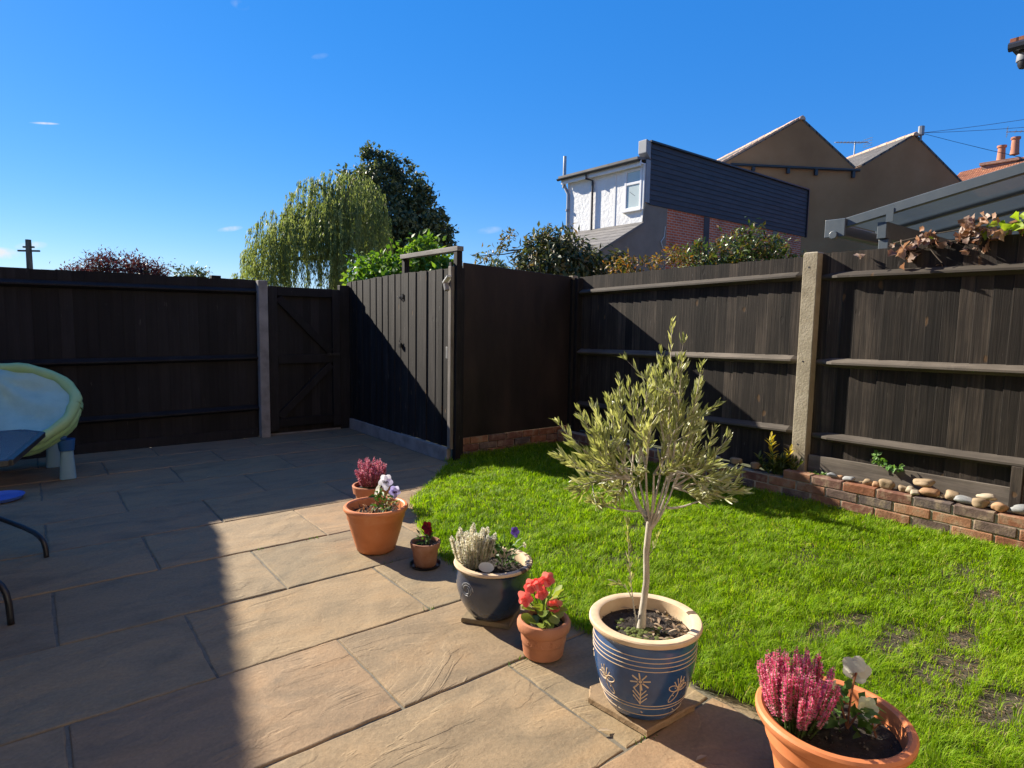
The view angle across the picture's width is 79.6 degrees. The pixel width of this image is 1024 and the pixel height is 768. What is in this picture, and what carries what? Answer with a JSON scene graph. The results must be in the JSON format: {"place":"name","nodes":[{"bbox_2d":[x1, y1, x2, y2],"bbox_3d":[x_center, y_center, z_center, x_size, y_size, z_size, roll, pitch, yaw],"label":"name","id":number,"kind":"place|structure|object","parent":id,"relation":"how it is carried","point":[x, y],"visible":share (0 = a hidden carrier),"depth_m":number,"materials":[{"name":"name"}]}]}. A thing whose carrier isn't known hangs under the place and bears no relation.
{"place":"outdoors","nodes":[
{"label":"outdoors","id":0,"kind":"place"},
{"bbox_2d":[0,490,24,502],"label":"blue dish","id":1,"kind":"object","parent":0,"point":[8,495],"visible":1,"depth_m":4.54,"materials":[{"name":"blue plastic"}]},
{"bbox_2d":[0,428,773,767],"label":"patio","id":2,"kind":"structure","parent":0,"point":[168,612],"depth_m":2.54,"materials":[{"name":"stone"}]},
{"bbox_2d":[0,429,48,625],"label":"chair","id":3,"kind":"object","parent":2,"relation":"on","point":[16,446],"visible":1,"depth_m":3.04,"materials":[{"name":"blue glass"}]},
{"bbox_2d":[46,436,76,479],"bbox_3d":[-4.107,0.590,5.034,0.847,0.370,0.720,-3,7,-38],"label":"water table","id":4,"kind":"object","parent":2,"relation":"on","point":[60,454],"visible":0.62,"depth_m":5.04,"materials":[{"name":"white plastic"}]},
{"bbox_2d":[0,363,82,456],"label":"paddling pool","id":5,"kind":"structure","parent":4,"relation":"on","point":[48,402],"depth_m":4.92,"materials":[{"name":"blue plastic"}]},
{"bbox_2d":[0,267,270,459],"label":"shaded fence","id":6,"kind":"object","parent":2,"relation":"on","point":[144,360],"visible":0.9,"depth_m":6.27,"materials":[{"name":"black wood"}]},
{"bbox_2d":[271,427,340,435],"bbox_3d":[-2.498,0.574,7.400,0.880,0.036,0.070,-3,7,-38],"label":"gate threshold","id":7,"kind":"object","parent":2,"relation":"on","point":[306,431],"visible":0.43,"depth_m":7.38,"materials":[{"name":"grey concrete"}]},
{"bbox_2d":[337,285,349,428],"bbox_3d":[-2.086,-0.329,7.624,0.120,1.765,0.075,-3,7,-38],"label":"gate post","id":8,"kind":"object","parent":2,"relation":"on","point":[345,355],"visible":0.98,"depth_m":7.59,"materials":[{"name":"black wood"}]},
{"bbox_2d":[268,286,340,433],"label":"braced gate","id":9,"kind":"structure","parent":8,"relation":"attached to","point":[304,358],"depth_m":7.28,"materials":[{"name":"black wood"}]},
{"bbox_2d":[352,482,389,497],"bbox_3d":[-1.020,0.805,4.458,0.272,0.158,0.272,-3,7,-38],"label":"terracotta pot","id":10,"kind":"object","parent":2,"relation":"on","point":[359,491],"visible":0.44,"depth_m":4.35,"materials":[{"name":"ceramic"}]},
{"bbox_2d":[355,457,386,488],"bbox_3d":[-1.018,0.641,4.425,0.243,0.238,0.245,-3,7,-38],"label":"heather","id":11,"kind":"object","parent":10,"relation":"on","point":[368,478],"visible":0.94,"depth_m":4.39,"materials":[{"name":"pink plant"}]},
{"bbox_2d":[343,496,407,554],"bbox_3d":[-0.798,0.837,3.607,0.372,0.268,0.372,-3,7,-38],"label":"terracotta pot","id":12,"kind":"object","parent":2,"relation":"on","point":[374,533],"visible":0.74,"depth_m":3.50,"materials":[{"name":"ceramic"}]},
{"bbox_2d":[352,502,399,512],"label":"dead leaves","id":13,"kind":"object","parent":12,"relation":"on","point":[368,509],"visible":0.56,"depth_m":3.61,"materials":[{"name":"brown plant"}]},
{"bbox_2d":[369,475,400,512],"bbox_3d":[-0.735,0.644,3.585,0.185,0.238,0.188,3,6,18],"label":"pansy","id":14,"kind":"object","parent":12,"relation":"on","point":[385,482],"visible":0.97,"depth_m":3.57,"materials":[{"name":"white plant"}]},
{"bbox_2d":[347,274,450,461],"bbox_3d":[-1.331,-0.270,6.788,0.050,1.855,2.364,-3,7,-38],"label":"side fence","id":15,"kind":"object","parent":2,"relation":"on","point":[375,349],"visible":0.95,"depth_m":7.03,"materials":[{"name":"grey wood"}]},
{"bbox_2d":[398,246,463,460],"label":"tall gate","id":16,"kind":"structure","parent":15,"relation":"attached to","point":[430,344],"depth_m":6.09,"materials":[{"name":"grey wood"}]},
{"bbox_2d":[442,275,450,290],"bbox_3d":[-0.608,-0.940,5.733,0.050,0.147,0.080,-3,7,-38],"label":"sensor light","id":17,"kind":"object","parent":16,"relation":"attached to","point":[445,283],"visible":1,"depth_m":5.72,"materials":[{"name":"white plastic"}]},
{"bbox_2d":[410,559,440,570],"bbox_3d":[-0.478,0.993,3.383,0.172,0.018,0.172,-3,7,-38],"label":"saucer","id":18,"kind":"object","parent":2,"relation":"on","point":[436,566],"visible":0.48,"depth_m":3.34,"materials":[{"name":"black plastic"}]},
{"bbox_2d":[410,536,440,568],"bbox_3d":[-0.476,0.927,3.377,0.166,0.133,0.166,-3,7,-38],"label":"plant pot","id":19,"kind":"object","parent":18,"relation":"on","point":[425,555],"visible":0.92,"depth_m":3.32,"materials":[{"name":"ceramic"}]},
{"bbox_2d":[415,521,434,544],"bbox_3d":[-0.481,0.816,3.366,0.124,0.134,0.120,3,6,15],"label":"pansy","id":20,"kind":"object","parent":19,"relation":"on","point":[426,527],"visible":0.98,"depth_m":3.35,"materials":[{"name":"red plant"}]},
{"bbox_2d":[258,536,657,744],"bbox_3d":[-0.385,1.040,2.945,2.538,0.028,0.466,6,7,40],"label":"paving joint","id":21,"kind":"object","parent":2,"relation":"on","point":[508,661],"visible":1,"depth_m":2.47,"materials":[{"name":"grey concrete"}]},
{"bbox_2d":[461,606,520,629],"bbox_3d":[-0.093,1.051,2.816,0.226,0.020,0.207,3,6,16],"label":"stone tile","id":22,"kind":"object","parent":2,"relation":"on","point":[467,617],"visible":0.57,"depth_m":2.73,"materials":[{"name":"stone"}]},
{"bbox_2d":[454,547,532,620],"bbox_3d":[-0.086,0.918,2.800,0.359,0.242,0.358,-3,7,-38],"label":"glazed pot","id":23,"kind":"object","parent":22,"relation":"on","point":[490,596],"visible":0.72,"depth_m":2.67,"materials":[{"name":"blue ceramic"}]},
{"bbox_2d":[450,522,496,570],"bbox_3d":[-0.175,0.733,2.780,0.217,0.220,0.178,1,6,-1],"label":"heather","id":24,"kind":"object","parent":23,"relation":"on","point":[476,552],"visible":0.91,"depth_m":2.74,"materials":[{"name":"white plant"}]},
{"bbox_2d":[479,562,493,571],"bbox_3d":[-0.114,0.810,2.716,0.072,0.043,0.014,2,6,15],"label":"plant label","id":25,"kind":"object","parent":23,"relation":"on","point":[486,567],"visible":1,"depth_m":2.71,"materials":[{"name":"white plastic"}]},
{"bbox_2d":[490,527,525,567],"bbox_3d":[-0.037,0.741,2.799,0.166,0.191,0.165,-3,7,-38],"label":"viola","id":26,"kind":"object","parent":23,"relation":"on","point":[511,545],"visible":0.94,"depth_m":2.79,"materials":[{"name":"green plant"}]},
{"bbox_2d":[517,607,570,662],"bbox_3d":[0.128,1.021,2.498,0.218,0.151,0.218,-3,7,-38],"label":"terracotta pot","id":27,"kind":"object","parent":2,"relation":"on","point":[542,645],"visible":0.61,"depth_m":2.42,"materials":[{"name":"ceramic"}]},
{"bbox_2d":[518,572,567,628],"bbox_3d":[0.135,0.871,2.485,0.190,0.244,0.184,-3,7,-38],"label":"begonia","id":28,"kind":"object","parent":27,"relation":"in","point":[554,613],"visible":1,"depth_m":2.46,"materials":[{"name":"red plant"}]},
{"bbox_2d":[598,728,611,730],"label":"fallen leaf","id":29,"kind":"object","parent":2,"relation":"on","point":[603,729],"visible":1,"depth_m":2.03,"materials":[{"name":"beige plant"}]},
{"bbox_2d":[588,683,694,736],"bbox_3d":[0.446,1.121,2.182,0.280,0.022,0.301,-3,7,-38],"label":"stone tile","id":30,"kind":"object","parent":2,"relation":"on","point":[597,698],"visible":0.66,"depth_m":2.10,"materials":[{"name":"stone"}]},
{"bbox_2d":[589,593,702,720],"bbox_3d":[0.460,0.958,2.150,0.386,0.308,0.386,-3,7,-38],"label":"glazed pot","id":31,"kind":"object","parent":30,"relation":"on","point":[647,672],"visible":0.99,"depth_m":2.03,"materials":[{"name":"blue ceramic"}]},
{"bbox_2d":[547,316,751,628],"bbox_3d":[0.459,0.313,2.091,0.673,1.088,0.445,0,6,-7],"label":"olive tree","id":32,"kind":"object","parent":31,"relation":"on","point":[661,406],"visible":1,"depth_m":2.06,"materials":[{"name":"green plant"}]},
{"bbox_2d":[696,755,706,759],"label":"fallen leaf","id":33,"kind":"object","parent":2,"relation":"on","point":[700,757],"visible":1,"depth_m":1.90,"materials":[{"name":"brown plant"}]},
{"bbox_2d":[755,676,919,767],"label":"terracotta pot","id":34,"kind":"object","parent":2,"relation":"on","point":[895,743],"visible":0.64,"depth_m":1.64,"materials":[{"name":"terracotta"},{"name":"soil"},{"name":"dark bark"}]},
{"bbox_2d":[756,646,840,739],"bbox_3d":[0.785,0.841,1.692,0.211,0.226,0.220,6,7,39],"label":"heather","id":35,"kind":"object","parent":34,"relation":"on","point":[792,699],"visible":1,"depth_m":1.66,"materials":[{"name":"pink plant"}]},
{"bbox_2d":[816,656,886,738],"bbox_3d":[0.924,0.853,1.685,0.197,0.208,0.185,-3,7,-38],"label":"pansy","id":36,"kind":"object","parent":34,"relation":"on","point":[857,669],"visible":0.81,"depth_m":1.69,"materials":[{"name":"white plant"}]},
{"bbox_2d":[0,0,1023,288],"label":"sky","id":37,"kind":"structure","parent":0,"point":[167,129],"materials":[{"name":"blue"}]},
{"bbox_2d":[416,426,763,469],"bbox_3d":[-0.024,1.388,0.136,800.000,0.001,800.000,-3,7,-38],"label":"ground","id":38,"kind":"structure","parent":0,"point":[659,447],"depth_m":6.67,"materials":[{"name":"brown soil"}]},
{"bbox_2d":[17,239,39,268],"bbox_3d":[-23.268,-4.468,29.734,1.032,4.950,0.306,0,6,-12],"label":"telegraph pole","id":39,"kind":"object","parent":38,"relation":"on","point":[28,246],"visible":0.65,"depth_m":29.49,"materials":[{"name":"brown wood"}]},
{"bbox_2d":[49,244,175,275],"bbox_3d":[-12.825,-2.655,19.931,3.855,3.639,2.002,1,6,4],"label":"purple plum","id":40,"kind":"object","parent":38,"relation":"on","point":[136,267],"visible":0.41,"depth_m":19.62,"materials":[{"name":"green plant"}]},
{"bbox_2d":[168,262,210,277],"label":"green bush","id":41,"kind":"object","parent":38,"relation":"on","point":[197,272],"visible":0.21,"depth_m":20.69,"materials":[{"name":"green plant"}]},
{"bbox_2d":[230,170,393,289],"bbox_3d":[-7.058,-4.215,21.435,5.894,6.630,3.938,2,6,5],"label":"willow tree","id":42,"kind":"object","parent":38,"relation":"on","point":[335,233],"visible":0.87,"depth_m":20.58,"materials":[{"name":"green plant"}]},
{"bbox_2d":[329,140,459,267],"bbox_3d":[-5.664,-6.543,29.179,6.342,9.819,4.018,1,6,-2],"label":"broadleaf tree","id":43,"kind":"object","parent":38,"relation":"on","point":[406,212],"visible":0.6,"depth_m":28.69,"materials":[{"name":"green plant"}]},
{"bbox_2d":[340,228,462,285],"bbox_3d":[-1.506,-1.070,9.842,2.614,2.830,1.324,1,6,-2],"label":"bright bush","id":44,"kind":"object","parent":38,"relation":"on","point":[427,263],"visible":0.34,"depth_m":9.72,"materials":[{"name":"green plant"}]},
{"bbox_2d":[487,258,506,267],"bbox_3d":[-0.858,-5.376,39.734,1.720,5.590,1.889,-3,7,-38],"label":"tree","id":45,"kind":"object","parent":38,"relation":"on","point":[498,263],"visible":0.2,"depth_m":39.31,"materials":[{"name":"green plant"}]},
{"bbox_2d":[461,263,577,456],"bbox_3d":[0.061,-0.242,6.461,1.595,1.932,0.141,-3,7,-38],"label":"corner panel","id":46,"kind":"object","parent":38,"relation":"on","point":[517,355],"visible":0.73,"depth_m":6.39,"materials":[{"name":"paint"}]},
{"bbox_2d":[471,221,631,279],"bbox_3d":[0.533,-0.955,8.889,2.296,2.862,1.170,0,6,-6],"label":"loquat shrub","id":47,"kind":"object","parent":38,"relation":"on","point":[565,256],"visible":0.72,"depth_m":8.68,"materials":[{"name":"green plant"}]},
{"bbox_2d":[596,243,693,273],"bbox_3d":[1.527,-0.489,7.183,1.137,2.296,0.367,1,6,5],"label":"orange shrub","id":48,"kind":"object","parent":38,"relation":"on","point":[671,260],"visible":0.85,"depth_m":7.08,"materials":[{"name":"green plant"}]},
{"bbox_2d":[528,139,809,273],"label":"white house","id":49,"kind":"structure","parent":38,"relation":"on","point":[653,198],"depth_m":18.40,"materials":[{"name":"wood"}]},
{"bbox_2d":[621,167,642,212],"bbox_3d":[3.409,-5.465,17.346,0.130,1.180,0.700,-3,7,-38],"label":"window","id":50,"kind":"structure","parent":49,"relation":"in","point":[633,177],"depth_m":17.35,"materials":[{"name":"plastic"}]},
{"bbox_2d":[672,216,805,267],"bbox_3d":[2.756,-0.700,7.511,1.744,2.696,0.818,0,6,-10],"label":"photinia bush","id":51,"kind":"object","parent":38,"relation":"on","point":[746,253],"visible":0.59,"depth_m":7.37,"materials":[{"name":"green plant"}]},
{"bbox_2d":[558,429,1023,549],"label":"brick bed wall","id":52,"kind":"structure","parent":38,"relation":"on","point":[987,524],"depth_m":4.24,"materials":[{"name":"brick"}]},
{"bbox_2d":[730,457,742,464],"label":"pebble","id":53,"kind":"object","parent":52,"relation":"on","point":[735,460],"visible":0.98,"depth_m":5.16,"materials":[{"name":"grey stone"}]},
{"bbox_2d":[750,462,761,468],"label":"pebble","id":54,"kind":"object","parent":52,"relation":"on","point":[755,465],"visible":0.81,"depth_m":5.01,"materials":[{"name":"stone"}]},
{"bbox_2d":[755,432,803,474],"bbox_3d":[2.142,0.571,4.931,0.388,0.370,0.291,4,6,30],"label":"yellow shrub","id":55,"kind":"object","parent":52,"relation":"on","point":[778,464],"visible":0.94,"depth_m":4.91,"materials":[{"name":"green plant"}]},
{"bbox_2d":[571,234,1023,512],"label":"feather edge fence","id":56,"kind":"object","parent":52,"relation":"on","point":[846,363],"visible":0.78,"depth_m":4.65,"materials":[{"name":"brown wood"}]},
{"bbox_2d":[871,450,904,472],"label":"ivy sprig","id":57,"kind":"object","parent":56,"relation":"attached to","point":[875,454],"visible":1,"depth_m":4.41,"materials":[{"name":"green plant"}]},
{"bbox_2d":[854,211,1023,268],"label":"creeper","id":58,"kind":"object","parent":56,"relation":"on","point":[968,229],"visible":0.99,"depth_m":3.96,"materials":[{"name":"brown plant"}]},
{"bbox_2d":[810,470,826,475],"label":"ground cover","id":59,"kind":"object","parent":52,"relation":"on","point":[815,472],"visible":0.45,"depth_m":4.70,"materials":[{"name":"green plant"}]},
{"bbox_2d":[827,472,836,477],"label":"pebble","id":60,"kind":"object","parent":52,"relation":"on","point":[832,475],"visible":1,"depth_m":4.55,"materials":[{"name":"grey stone"}]},
{"bbox_2d":[834,475,843,479],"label":"pebble","id":61,"kind":"object","parent":52,"relation":"on","point":[840,477],"visible":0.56,"depth_m":4.53,"materials":[{"name":"stone"}]},
{"bbox_2d":[842,476,855,480],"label":"pebble","id":62,"kind":"object","parent":52,"relation":"on","point":[847,478],"visible":1,"depth_m":4.46,"materials":[{"name":"white stone"}]},
{"bbox_2d":[862,479,872,485],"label":"pebble","id":63,"kind":"object","parent":52,"relation":"on","point":[867,482],"visible":0.99,"depth_m":4.37,"materials":[{"name":"beige stone"}]},
{"bbox_2d":[872,481,879,486],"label":"pebble","id":64,"kind":"object","parent":52,"relation":"on","point":[875,483],"visible":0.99,"depth_m":4.33,"materials":[{"name":"stone"}]},
{"bbox_2d":[879,479,894,489],"bbox_3d":[2.612,0.698,4.282,0.102,0.067,0.072,15,18,41],"label":"pebble","id":65,"kind":"object","parent":52,"relation":"on","point":[887,484],"visible":1,"depth_m":4.26,"materials":[{"name":"beige stone"}]},
{"bbox_2d":[897,485,906,492],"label":"pebble","id":66,"kind":"object","parent":52,"relation":"on","point":[901,488],"visible":0.93,"depth_m":4.19,"materials":[{"name":"beige stone"}]},
{"bbox_2d":[905,486,914,492],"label":"pebble","id":67,"kind":"object","parent":52,"relation":"on","point":[908,489],"visible":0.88,"depth_m":4.15,"materials":[{"name":"beige stone"}]},
{"bbox_2d":[910,489,919,494],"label":"pebble","id":68,"kind":"object","parent":52,"relation":"on","point":[914,492],"visible":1,"depth_m":4.11,"materials":[{"name":"beige stone"}]},
{"bbox_2d":[919,487,939,496],"bbox_3d":[2.779,0.720,4.092,0.097,0.066,0.116,2,1,-33],"label":"pebble","id":69,"kind":"object","parent":52,"relation":"on","point":[929,491],"visible":1,"depth_m":4.06,"materials":[{"name":"stone"}]},
{"bbox_2d":[913,478,935,486],"bbox_3d":[2.776,0.664,4.142,0.106,0.054,0.126,-4,3,-44],"label":"pebble","id":70,"kind":"object","parent":69,"relation":"on","point":[924,482],"visible":1,"depth_m":4.11,"materials":[{"name":"beige stone"}]},
{"bbox_2d":[945,490,959,500],"bbox_3d":[2.868,0.726,3.994,0.090,0.066,0.084,9,7,34],"label":"pebble","id":71,"kind":"object","parent":52,"relation":"on","point":[950,494],"visible":0.78,"depth_m":3.98,"materials":[{"name":"beige stone"}]},
{"bbox_2d":[954,495,971,504],"bbox_3d":[2.893,0.741,3.926,0.111,0.050,0.075,14,10,44],"label":"pebble","id":72,"kind":"object","parent":52,"relation":"on","point":[963,499],"visible":0.95,"depth_m":3.91,"materials":[{"name":"grey stone"}]},
{"bbox_2d":[972,498,989,508],"bbox_3d":[2.939,0.746,3.853,0.076,0.065,0.090,-12,15,-43],"label":"pebble","id":73,"kind":"object","parent":52,"relation":"on","point":[981,503],"visible":1,"depth_m":3.83,"materials":[{"name":"beige stone"}]},
{"bbox_2d":[976,493,996,500],"bbox_3d":[2.980,0.710,3.856,0.076,0.044,0.111,0,2,-30],"label":"pebble","id":74,"kind":"object","parent":73,"relation":"on","point":[989,497],"visible":0.98,"depth_m":3.83,"materials":[{"name":"beige stone"}]},
{"bbox_2d":[990,502,1008,511],"bbox_3d":[3.001,0.757,3.780,0.090,0.057,0.075,4,7,34],"label":"pebble","id":75,"kind":"object","parent":52,"relation":"on","point":[999,507],"visible":1,"depth_m":3.76,"materials":[{"name":"stone"}]},
{"bbox_2d":[1009,504,1023,514],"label":"pebble","id":76,"kind":"object","parent":52,"relation":"on","point":[1018,509],"visible":1,"depth_m":3.71,"materials":[{"name":"white stone"}]},
{"bbox_2d":[717,115,961,255],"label":"brown house","id":77,"kind":"structure","parent":38,"relation":"on","point":[801,151],"depth_m":28.33,"materials":[{"name":"paint"}]},
{"bbox_2d":[835,137,872,153],"bbox_3d":[19.123,-12.664,34.690,2.405,2.568,0.600,-1,6,-18],"label":"tv aerial","id":78,"kind":"object","parent":77,"relation":"attached to","point":[855,142],"visible":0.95,"depth_m":34.67,"materials":[{"name":"metal"}]},
{"bbox_2d":[924,119,1023,157],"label":"overhead wires","id":79,"kind":"object","parent":77,"relation":"attached to","point":[975,130],"visible":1,"depth_m":28.73,"materials":[{"name":"black metal"}]},
{"bbox_2d":[957,136,1023,180],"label":"house","id":80,"kind":"structure","parent":38,"relation":"on","point":[1001,162],"depth_m":31.70,"materials":[{"name":"tile"}]},
{"bbox_2d":[1008,35,1023,55],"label":"house","id":81,"kind":"structure","parent":38,"relation":"on","point":[1016,46],"depth_m":6.94,"materials":[{"name":"brick"}]},
{"bbox_2d":[1016,52,1023,68],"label":"eave camera","id":82,"kind":"object","parent":81,"relation":"attached to","point":[1020,60],"visible":1,"depth_m":7.00,"materials":[{"name":"white plastic"}]},
{"bbox_3d":[2.365,-2.903,-2.002,14.100,8.920,4.350,-3,7,-38],"label":"home wall","id":83,"kind":"object","parent":38,"relation":"on","visible":0},
{"bbox_2d":[824,162,1023,248],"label":"glazed canopy","id":84,"kind":"object","parent":83,"relation":"attached to","point":[1000,193],"visible":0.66,"depth_m":5.70,"materials":[{"name":"grey metal"}]},
{"bbox_2d":[409,440,1023,767],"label":"lawn","id":85,"kind":"structure","parent":0,"point":[1011,696],"depth_m":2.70,"materials":[{"name":"plant"}]},
{"bbox_2d":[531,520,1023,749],"bbox_3d":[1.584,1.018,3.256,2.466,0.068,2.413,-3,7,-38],"label":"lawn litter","id":86,"kind":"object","parent":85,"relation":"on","point":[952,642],"visible":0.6,"depth_m":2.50,"materials":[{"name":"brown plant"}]}
]}

